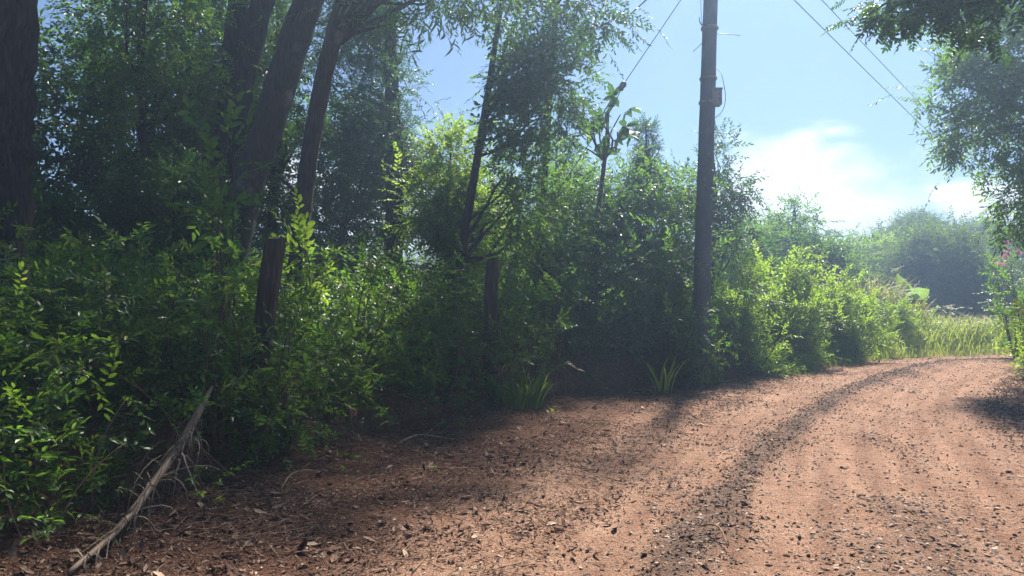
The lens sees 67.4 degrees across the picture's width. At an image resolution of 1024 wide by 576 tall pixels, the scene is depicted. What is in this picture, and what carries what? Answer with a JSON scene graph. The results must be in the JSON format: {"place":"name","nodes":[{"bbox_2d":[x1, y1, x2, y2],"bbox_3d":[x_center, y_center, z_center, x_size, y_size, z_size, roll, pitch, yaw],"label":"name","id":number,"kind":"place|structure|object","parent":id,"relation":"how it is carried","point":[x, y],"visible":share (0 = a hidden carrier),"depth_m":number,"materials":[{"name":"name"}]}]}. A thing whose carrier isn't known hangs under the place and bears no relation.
{"place":"outdoors","nodes":[
{"label":"outdoors","id":0,"kind":"place"},
{"bbox_2d":[0,267,1022,575],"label":"ground","id":1,"kind":"structure","parent":0,"point":[628,367],"depth_m":6.08,"materials":[{"name":"brown soil"}]},
{"bbox_2d":[0,507,27,525],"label":"seedling","id":2,"kind":"object","parent":1,"relation":"on","point":[24,522],"visible":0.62,"depth_m":4.57,"materials":[{"name":"green plant"}]},
{"bbox_2d":[0,0,39,394],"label":"broad tree","id":3,"kind":"object","parent":1,"relation":"on","point":[19,32],"visible":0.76,"depth_m":7.11,"materials":[{"name":"brown plant"}]},
{"bbox_2d":[0,327,89,454],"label":"shrub","id":4,"kind":"object","parent":1,"relation":"on","point":[39,380],"visible":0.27,"depth_m":5.14,"materials":[{"name":"green plant"}]},
{"bbox_2d":[0,448,100,539],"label":"plant","id":5,"kind":"object","parent":1,"relation":"on","point":[54,490],"visible":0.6,"depth_m":4.64,"materials":[{"name":"green plant"}]},
{"bbox_2d":[30,164,109,348],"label":"understorey tree","id":6,"kind":"object","parent":1,"relation":"on","point":[48,204],"visible":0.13,"depth_m":9.60,"materials":[{"name":"green plant"}]},
{"bbox_2d":[0,217,153,412],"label":"shrub","id":7,"kind":"object","parent":1,"relation":"on","point":[39,261],"visible":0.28,"depth_m":6.46,"materials":[{"name":"green plant"}]},
{"bbox_2d":[47,424,158,516],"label":"plant","id":8,"kind":"object","parent":1,"relation":"on","point":[107,466],"visible":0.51,"depth_m":5.17,"materials":[{"name":"green plant"}]},
{"bbox_2d":[32,1,179,262],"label":"understorey tree","id":9,"kind":"object","parent":1,"relation":"on","point":[45,83],"visible":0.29,"depth_m":12.48,"materials":[{"name":"green plant"}]},
{"bbox_2d":[39,385,224,574],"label":"palm frond","id":10,"kind":"object","parent":1,"relation":"on","point":[186,432],"visible":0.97,"depth_m":5.04,"materials":[{"name":"plant"}]},
{"bbox_2d":[60,228,204,405],"bbox_3d":[-3.461,0.414,7.016,1.231,1.985,1.252,1,-1,-31],"label":"shrub","id":11,"kind":"object","parent":1,"relation":"on","point":[172,247],"visible":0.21,"depth_m":6.93,"materials":[{"name":"green plant"}]},
{"bbox_2d":[31,0,296,275],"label":"understorey tree","id":12,"kind":"object","parent":1,"relation":"on","point":[150,67],"visible":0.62,"depth_m":11.76,"materials":[{"name":"green plant"}]},
{"bbox_2d":[65,136,278,360],"bbox_3d":[-4.523,-0.398,10.256,2.561,3.190,2.221,1,-1,-32],"label":"understorey tree","id":13,"kind":"object","parent":1,"relation":"on","point":[155,188],"visible":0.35,"depth_m":9.87,"materials":[{"name":"green plant"}]},
{"bbox_2d":[37,0,334,262],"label":"understorey tree","id":14,"kind":"object","parent":1,"relation":"on","point":[134,49],"visible":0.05,"depth_m":14.47,"materials":[{"name":"green plant"}]},
{"bbox_2d":[149,237,226,421],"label":"sapling","id":15,"kind":"object","parent":1,"relation":"on","point":[166,265],"visible":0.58,"depth_m":6.33,"materials":[{"name":"green plant"}]},
{"bbox_2d":[185,474,224,514],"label":"seedling","id":16,"kind":"object","parent":1,"relation":"on","point":[203,493],"visible":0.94,"depth_m":5.06,"materials":[{"name":"green plant"}]},
{"bbox_2d":[163,90,273,385],"bbox_3d":[-3.014,-0.504,7.970,1.059,3.081,1.241,0,-1,-21],"label":"sapling","id":17,"kind":"object","parent":1,"relation":"on","point":[218,193],"visible":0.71,"depth_m":7.85,"materials":[{"name":"green plant"}]},
{"bbox_2d":[193,0,248,166],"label":"leaning tree","id":18,"kind":"object","parent":1,"relation":"on","point":[230,40],"visible":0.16,"depth_m":12.91,"materials":[{"name":"green plant"}]},
{"bbox_2d":[169,235,274,460],"bbox_3d":[-2.422,0.505,6.250,0.772,1.837,0.754,-1,-1,41],"label":"shrub","id":19,"kind":"object","parent":1,"relation":"on","point":[211,326],"visible":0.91,"depth_m":6.15,"materials":[{"name":"green plant"}]},
{"bbox_2d":[164,226,329,381],"bbox_3d":[-2.818,0.294,8.154,1.824,1.910,1.029,0,-1,0],"label":"shrub","id":20,"kind":"object","parent":1,"relation":"on","point":[253,290],"visible":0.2,"depth_m":8.16,"materials":[{"name":"green plant"}]},
{"bbox_2d":[192,0,324,357],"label":"leaning tree","id":21,"kind":"object","parent":1,"relation":"on","point":[274,104],"visible":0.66,"depth_m":10.37,"materials":[{"name":"brown plant"}]},
{"bbox_2d":[224,362,301,461],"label":"shrub","id":22,"kind":"object","parent":1,"relation":"on","point":[249,392],"visible":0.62,"depth_m":6.49,"materials":[{"name":"green plant"}]},
{"bbox_2d":[243,236,285,413],"bbox_3d":[-2.272,0.403,6.994,0.389,1.744,0.170,0,-1,0],"label":"fence post","id":23,"kind":"object","parent":1,"relation":"on","point":[270,276],"visible":0.55,"depth_m":6.93,"materials":[{"name":"wood"}]},
{"bbox_2d":[274,251,490,269],"bbox_3d":[-1.212,-0.271,8.551,0.028,0.102,3.804,-1,-1,30],"label":"barbed wire","id":24,"kind":"object","parent":23,"relation":"attached to","point":[376,264],"visible":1,"depth_m":8.17,"materials":[{"name":"grey metal"}]},
{"bbox_2d":[155,0,383,288],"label":"understorey tree","id":25,"kind":"object","parent":1,"relation":"on","point":[271,222],"visible":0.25,"depth_m":14.41,"materials":[{"name":"green plant"}]},
{"bbox_2d":[1,283,579,546],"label":"dry stems","id":26,"kind":"object","parent":1,"relation":"on","point":[94,468],"visible":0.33,"depth_m":5.73,"materials":[{"name":"brown plant"}]},
{"bbox_2d":[233,284,357,462],"bbox_3d":[-1.892,0.775,6.721,1.069,1.640,0.763,0,-1,-20],"label":"shrub","id":27,"kind":"object","parent":1,"relation":"on","point":[283,437],"visible":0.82,"depth_m":6.68,"materials":[{"name":"green plant"}]},
{"bbox_2d":[269,186,336,356],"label":"sapling","id":28,"kind":"object","parent":1,"relation":"on","point":[303,229],"visible":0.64,"depth_m":8.62,"materials":[{"name":"green plant"}]},
{"bbox_2d":[207,0,415,232],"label":"leaning tree","id":29,"kind":"object","parent":1,"relation":"on","point":[245,70],"visible":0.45,"depth_m":11.91,"materials":[{"name":"brown plant"}]},
{"bbox_2d":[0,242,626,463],"bbox_3d":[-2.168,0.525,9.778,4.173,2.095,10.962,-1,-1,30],"label":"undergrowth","id":30,"kind":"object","parent":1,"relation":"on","point":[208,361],"visible":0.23,"depth_m":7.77,"materials":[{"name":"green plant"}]},
{"bbox_2d":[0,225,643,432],"bbox_3d":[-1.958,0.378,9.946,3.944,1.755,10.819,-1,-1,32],"label":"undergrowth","id":31,"kind":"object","parent":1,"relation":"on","point":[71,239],"visible":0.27,"depth_m":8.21,"materials":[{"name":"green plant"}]},
{"bbox_2d":[292,354,379,428],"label":"shrub","id":32,"kind":"object","parent":1,"relation":"on","point":[369,378],"visible":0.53,"depth_m":7.63,"materials":[{"name":"green plant"}]},
{"bbox_2d":[0,336,679,544],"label":"bank trailers","id":33,"kind":"object","parent":1,"relation":"on","point":[45,532],"visible":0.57,"depth_m":6.17,"materials":[{"name":"green plant"}]},
{"bbox_2d":[255,80,430,293],"bbox_3d":[-3.737,-1.620,16.530,4.086,5.870,4.712,0,-1,-11],"label":"understorey tree","id":34,"kind":"object","parent":1,"relation":"on","point":[362,226],"visible":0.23,"depth_m":15.70,"materials":[{"name":"green plant"}]},
{"bbox_2d":[277,224,430,412],"bbox_3d":[-1.806,0.317,8.359,1.681,2.140,1.367,1,-1,-45],"label":"shrub","id":35,"kind":"object","parent":1,"relation":"on","point":[374,291],"visible":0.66,"depth_m":8.41,"materials":[{"name":"green plant"}]},
{"bbox_2d":[0,201,733,532],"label":"undergrowth","id":36,"kind":"object","parent":1,"relation":"on","point":[29,413],"visible":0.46,"depth_m":6.08,"materials":[{"name":"green plant"}]},
{"bbox_2d":[302,0,453,279],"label":"forest tree","id":37,"kind":"object","parent":1,"relation":"on","point":[386,132],"visible":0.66,"depth_m":14.69,"materials":[{"name":"green plant"}]},
{"bbox_2d":[0,215,781,390],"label":"ground cover","id":38,"kind":"object","parent":1,"relation":"on","point":[118,243],"visible":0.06,"depth_m":11.02,"materials":[{"name":"green plant"}]},
{"bbox_2d":[357,259,453,354],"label":"shrub","id":39,"kind":"object","parent":1,"relation":"on","point":[415,295],"visible":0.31,"depth_m":10.46,"materials":[{"name":"green plant"}]},
{"bbox_2d":[396,429,450,445],"bbox_3d":[-0.874,1.453,7.507,0.637,0.120,0.082,1,-1,-40],"label":"dry stick","id":40,"kind":"object","parent":1,"relation":"on","point":[402,441],"visible":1,"depth_m":7.51,"materials":[{"name":"wood"}]},
{"bbox_2d":[274,0,599,364],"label":"leaning tree","id":41,"kind":"object","parent":1,"relation":"on","point":[347,20],"visible":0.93,"depth_m":9.72,"materials":[{"name":"green plant"}]},
{"bbox_2d":[409,276,482,403],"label":"shrub","id":42,"kind":"object","parent":1,"relation":"on","point":[459,322],"visible":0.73,"depth_m":9.35,"materials":[{"name":"green plant"}]},
{"bbox_2d":[378,104,542,302],"bbox_3d":[-0.926,-1.059,13.166,2.647,4.208,2.554,1,-1,-44],"label":"tree","id":43,"kind":"object","parent":1,"relation":"on","point":[445,203],"visible":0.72,"depth_m":12.87,"materials":[{"name":"green plant"}]},
{"bbox_2d":[0,346,961,575],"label":"leaf litter","id":44,"kind":"object","parent":1,"relation":"on","point":[269,507],"visible":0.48,"depth_m":5.49,"materials":[{"name":"brown plant"}]},
{"bbox_2d":[439,250,538,355],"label":"shrub","id":45,"kind":"object","parent":1,"relation":"on","point":[515,299],"visible":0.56,"depth_m":11.12,"materials":[{"name":"green plant"}]},
{"bbox_2d":[482,257,498,385],"bbox_3d":[-0.295,0.484,10.295,0.228,1.796,0.181,0,-1,0],"label":"fence post","id":46,"kind":"object","parent":1,"relation":"on","point":[491,292],"visible":0.73,"depth_m":10.22,"materials":[{"name":"wood"}]},
{"bbox_2d":[451,233,542,271],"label":"climbing vine","id":47,"kind":"object","parent":46,"relation":"attached to","point":[508,259],"visible":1,"depth_m":10.21,"materials":[{"name":"green plant"}]},
{"bbox_2d":[454,159,532,305],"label":"understorey tree","id":48,"kind":"object","parent":1,"relation":"on","point":[498,178],"visible":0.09,"depth_m":15.15,"materials":[{"name":"green plant"}]},
{"bbox_2d":[456,314,539,406],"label":"shrub","id":49,"kind":"object","parent":1,"relation":"on","point":[493,393],"visible":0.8,"depth_m":9.90,"materials":[{"name":"green plant"}]},
{"bbox_2d":[380,0,670,345],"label":"overhanging tree","id":50,"kind":"object","parent":1,"relation":"on","point":[581,32],"visible":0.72,"depth_m":9.71,"materials":[{"name":"green plant"}]},
{"bbox_2d":[491,293,575,388],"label":"shrub","id":51,"kind":"object","parent":1,"relation":"on","point":[544,345],"visible":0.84,"depth_m":10.62,"materials":[{"name":"green plant"}]},
{"bbox_2d":[443,0,625,349],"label":"forest tree","id":52,"kind":"object","parent":1,"relation":"on","point":[521,95],"visible":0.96,"depth_m":11.80,"materials":[{"name":"green plant"}]},
{"bbox_2d":[487,360,582,409],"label":"grass clump","id":53,"kind":"object","parent":1,"relation":"on","point":[533,390],"visible":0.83,"depth_m":9.81,"materials":[{"name":"green plant"}]},
{"bbox_2d":[517,249,572,395],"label":"sapling","id":54,"kind":"object","parent":1,"relation":"on","point":[561,376],"visible":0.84,"depth_m":10.75,"materials":[{"name":"green plant"}]},
{"bbox_2d":[88,215,1007,278],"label":"scrub","id":55,"kind":"object","parent":1,"relation":"on","point":[418,259],"visible":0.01,"depth_m":72.14,"materials":[{"name":"green plant"}]},
{"bbox_2d":[514,126,616,297],"bbox_3d":[1.117,-1.287,17.528,2.707,4.830,2.866,0,-1,-23],"label":"understorey tree","id":56,"kind":"object","parent":1,"relation":"on","point":[556,163],"visible":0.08,"depth_m":17.32,"materials":[{"name":"green plant"}]},
{"bbox_2d":[512,257,626,381],"bbox_3d":[0.913,0.489,11.692,1.958,1.986,1.261,0,-1,-16],"label":"shrub","id":57,"kind":"object","parent":1,"relation":"on","point":[571,344],"visible":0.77,"depth_m":11.61,"materials":[{"name":"green plant"}]},
{"bbox_2d":[448,128,752,365],"bbox_3d":[1.365,-0.345,13.604,4.993,4.829,3.794,0,-1,0],"label":"bushy tree","id":58,"kind":"object","parent":1,"relation":"on","point":[657,252],"visible":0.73,"depth_m":12.96,"materials":[{"name":"green plant"}]},
{"bbox_2d":[559,83,641,347],"bbox_3d":[1.502,-1.135,12.964,1.495,4.551,0.813,0,-1,0],"label":"bigleaf tree","id":59,"kind":"object","parent":1,"relation":"on","point":[606,148],"visible":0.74,"depth_m":12.92,"materials":[{"name":"green plant"}]},
{"bbox_2d":[624,112,676,341],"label":"sapling","id":60,"kind":"object","parent":1,"relation":"on","point":[644,129],"visible":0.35,"depth_m":14.47,"materials":[{"name":"green plant"}]},
{"bbox_2d":[644,355,687,392],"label":"grass tuft","id":61,"kind":"object","parent":1,"relation":"on","point":[668,377],"visible":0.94,"depth_m":11.54,"materials":[{"name":"green plant"}]},
{"bbox_2d":[620,276,715,384],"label":"shrub","id":62,"kind":"object","parent":1,"relation":"on","point":[666,329],"visible":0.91,"depth_m":12.22,"materials":[{"name":"green plant"}]},
{"bbox_2d":[660,315,736,388],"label":"shrub","id":63,"kind":"object","parent":1,"relation":"on","point":[698,375],"visible":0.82,"depth_m":12.28,"materials":[{"name":"green plant"}]},
{"bbox_2d":[690,0,740,381],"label":"utility pole","id":64,"kind":"object","parent":1,"relation":"on","point":[710,96],"visible":0.92,"depth_m":12.87,"materials":[{"name":"weathered wood"},{"name":"grey metal"}]},
{"bbox_2d":[480,0,680,311],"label":"guy wire","id":65,"kind":"object","parent":64,"relation":"attached to","point":[622,86],"visible":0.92,"depth_m":12.52,"materials":[{"name":"grey metal"}]},
{"bbox_2d":[684,101,726,367],"bbox_3d":[3.247,-0.866,12.958,0.837,4.575,0.772,0,-1,0],"label":"climbing vine","id":66,"kind":"object","parent":64,"relation":"attached to","point":[707,208],"visible":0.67,"depth_m":12.88,"materials":[{"name":"green plant"}]},
{"bbox_2d":[822,0,948,132],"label":"power line","id":67,"kind":"object","parent":64,"relation":"attached to","point":[873,54],"visible":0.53,"depth_m":21.74,"materials":[{"name":"black metal"}]},
{"bbox_2d":[794,0,1014,212],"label":"power line","id":68,"kind":"object","parent":64,"relation":"attached to","point":[860,65],"visible":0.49,"depth_m":18.69,"materials":[{"name":"black metal"}]},
{"bbox_2d":[693,317,740,385],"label":"bush","id":69,"kind":"object","parent":1,"relation":"on","point":[717,377],"visible":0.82,"depth_m":12.29,"materials":[{"name":"green plant"}]},
{"bbox_2d":[663,118,777,339],"bbox_3d":[3.955,-1.080,15.039,2.298,4.590,2.182,-1,-1,35],"label":"tree","id":70,"kind":"object","parent":1,"relation":"on","point":[730,205],"visible":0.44,"depth_m":14.85,"materials":[{"name":"green plant"}]},
{"bbox_2d":[686,214,785,291],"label":"bush","id":71,"kind":"object","parent":1,"relation":"on","point":[730,279],"visible":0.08,"depth_m":18.85,"materials":[{"name":"green plant"}]},
{"bbox_2d":[684,226,791,374],"bbox_3d":[4.049,0.352,14.264,2.198,3.014,1.926,1,-1,-45],"label":"bush","id":72,"kind":"object","parent":1,"relation":"on","point":[752,280],"visible":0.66,"depth_m":13.85,"materials":[{"name":"green plant"}]},
{"bbox_2d":[456,357,1023,575],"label":"gravel ridge","id":73,"kind":"structure","parent":1,"relation":"on","point":[689,536],"depth_m":5.74,"materials":[{"name":"brown gravel"}]},
{"bbox_2d":[620,278,872,378],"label":"roadside weeds","id":74,"kind":"object","parent":1,"relation":"on","point":[833,349],"visible":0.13,"depth_m":14.97,"materials":[{"name":"green plant"}]},
{"bbox_2d":[692,202,820,289],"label":"skyline tree","id":75,"kind":"object","parent":1,"relation":"on","point":[766,233],"visible":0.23,"depth_m":23.46,"materials":[{"name":"green plant"}]},
{"bbox_2d":[710,286,802,376],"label":"bush","id":76,"kind":"object","parent":1,"relation":"on","point":[763,358],"visible":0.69,"depth_m":13.81,"materials":[{"name":"green plant"}]},
{"bbox_2d":[739,234,849,333],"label":"bush","id":77,"kind":"object","parent":1,"relation":"on","point":[791,277],"visible":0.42,"depth_m":15.93,"materials":[{"name":"green plant"}]},
{"bbox_2d":[724,186,886,292],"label":"skyline tree","id":78,"kind":"object","parent":1,"relation":"on","point":[836,256],"visible":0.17,"depth_m":25.20,"materials":[{"name":"green plant"}]},
{"bbox_2d":[757,282,856,365],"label":"bush","id":79,"kind":"object","parent":1,"relation":"on","point":[805,330],"visible":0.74,"depth_m":15.08,"materials":[{"name":"green plant"}]},
{"bbox_2d":[770,262,889,350],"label":"bush","id":80,"kind":"object","parent":1,"relation":"on","point":[848,305],"visible":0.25,"depth_m":16.76,"materials":[{"name":"green plant"}]},
{"bbox_2d":[759,333,921,375],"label":"verge grass","id":81,"kind":"structure","parent":1,"relation":"on","point":[826,363],"depth_m":15.91,"materials":[{"name":"green plant"}]},
{"bbox_2d":[824,231,894,288],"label":"skyline tree","id":82,"kind":"object","parent":1,"relation":"on","point":[867,261],"visible":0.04,"depth_m":36.58,"materials":[{"name":"green plant"}]},
{"bbox_2d":[819,295,903,361],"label":"bush","id":83,"kind":"object","parent":1,"relation":"on","point":[855,343],"visible":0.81,"depth_m":16.43,"materials":[{"name":"green plant"}]},
{"bbox_2d":[825,279,907,348],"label":"bush","id":84,"kind":"object","parent":1,"relation":"on","point":[886,309],"visible":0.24,"depth_m":18.38,"materials":[{"name":"green plant"}]},
{"bbox_2d":[805,265,930,313],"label":"cane grass","id":85,"kind":"structure","parent":1,"relation":"on","point":[892,294],"depth_m":21.21,"materials":[{"name":"green plant"}]},
{"bbox_2d":[840,221,913,267],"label":"skyline tree","id":86,"kind":"object","parent":1,"relation":"on","point":[880,242],"visible":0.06,"depth_m":39.20,"materials":[{"name":"green plant"}]},
{"bbox_2d":[862,292,938,346],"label":"bush","id":87,"kind":"object","parent":1,"relation":"on","point":[915,319],"visible":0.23,"depth_m":19.84,"materials":[{"name":"green plant"}]},
{"bbox_2d":[856,205,956,246],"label":"flat topped tree","id":88,"kind":"object","parent":1,"relation":"on","point":[911,217],"visible":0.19,"depth_m":45.61,"materials":[{"name":"green plant"}]},
{"bbox_2d":[890,274,928,314],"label":"banana plant","id":89,"kind":"object","parent":1,"relation":"on","point":[924,292],"visible":0.38,"depth_m":22.77,"materials":[{"name":"green plant"}]},
{"bbox_2d":[882,280,941,324],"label":"cane grass","id":90,"kind":"structure","parent":1,"relation":"on","point":[926,307],"depth_m":21.79,"materials":[{"name":"green plant"}]},
{"bbox_2d":[820,0,1023,73],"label":"roadside tree","id":91,"kind":"object","parent":1,"relation":"on","point":[944,14],"visible":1,"depth_m":4.86,"materials":[{"name":"green plant"}]},
{"bbox_2d":[835,309,1022,360],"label":"roadside grass","id":92,"kind":"structure","parent":1,"relation":"on","point":[965,338],"depth_m":20.80,"materials":[{"name":"green plant"}]},
{"bbox_2d":[856,205,1023,321],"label":"vine draped tree","id":93,"kind":"object","parent":1,"relation":"on","point":[942,271],"visible":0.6,"depth_m":32.73,"materials":[{"name":"green plant"}]},
{"bbox_2d":[868,0,1023,260],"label":"roadside tree","id":94,"kind":"object","parent":1,"relation":"on","point":[996,93],"visible":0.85,"depth_m":12.72,"materials":[{"name":"green plant"}]},
{"bbox_2d":[949,213,1003,243],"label":"flat topped tree","id":95,"kind":"object","parent":1,"relation":"on","point":[971,224],"visible":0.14,"depth_m":54.53,"materials":[{"name":"green plant"}]},
{"bbox_2d":[972,264,1023,363],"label":"bush","id":96,"kind":"object","parent":1,"relation":"on","point":[1003,299],"visible":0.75,"depth_m":15.18,"materials":[{"name":"green plant"}]},
{"bbox_2d":[976,219,1023,288],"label":"skyline tree","id":97,"kind":"object","parent":1,"relation":"on","point":[1021,256],"visible":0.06,"depth_m":39.27,"materials":[{"name":"green plant"}]},
{"bbox_2d":[978,241,1023,358],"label":"flowering shrub","id":98,"kind":"object","parent":1,"relation":"on","point":[995,259],"visible":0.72,"depth_m":17.99,"materials":[{"name":"green plant"}]},
{"bbox_2d":[989,286,1023,350],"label":"shrub","id":99,"kind":"object","parent":1,"relation":"on","point":[1021,311],"visible":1,"depth_m":12.43,"materials":[{"name":"green plant"}]},
{"bbox_2d":[993,324,1023,377],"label":"bush","id":100,"kind":"object","parent":1,"relation":"on","point":[1020,340],"visible":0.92,"depth_m":12.80,"materials":[{"name":"green plant"}]},
{"bbox_2d":[33,0,1023,264],"label":"sky","id":101,"kind":"structure","parent":0,"point":[797,95],"materials":[{"name":"blue"}]},
{"bbox_2d":[409,356,1023,575],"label":"road","id":102,"kind":"structure","parent":0,"point":[829,467],"depth_m":6.03,"materials":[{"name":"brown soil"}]},
{"bbox_2d":[486,359,1023,575],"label":"scattered leaves","id":103,"kind":"object","parent":102,"relation":"on","point":[736,507],"visible":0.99,"depth_m":8.50,"materials":[{"name":"brown plant"}]},
{"bbox_2d":[922,305,998,331],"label":"cane grass","id":104,"kind":"structure","parent":0,"point":[958,319],"depth_m":22.36,"materials":[{"name":"green plant"}]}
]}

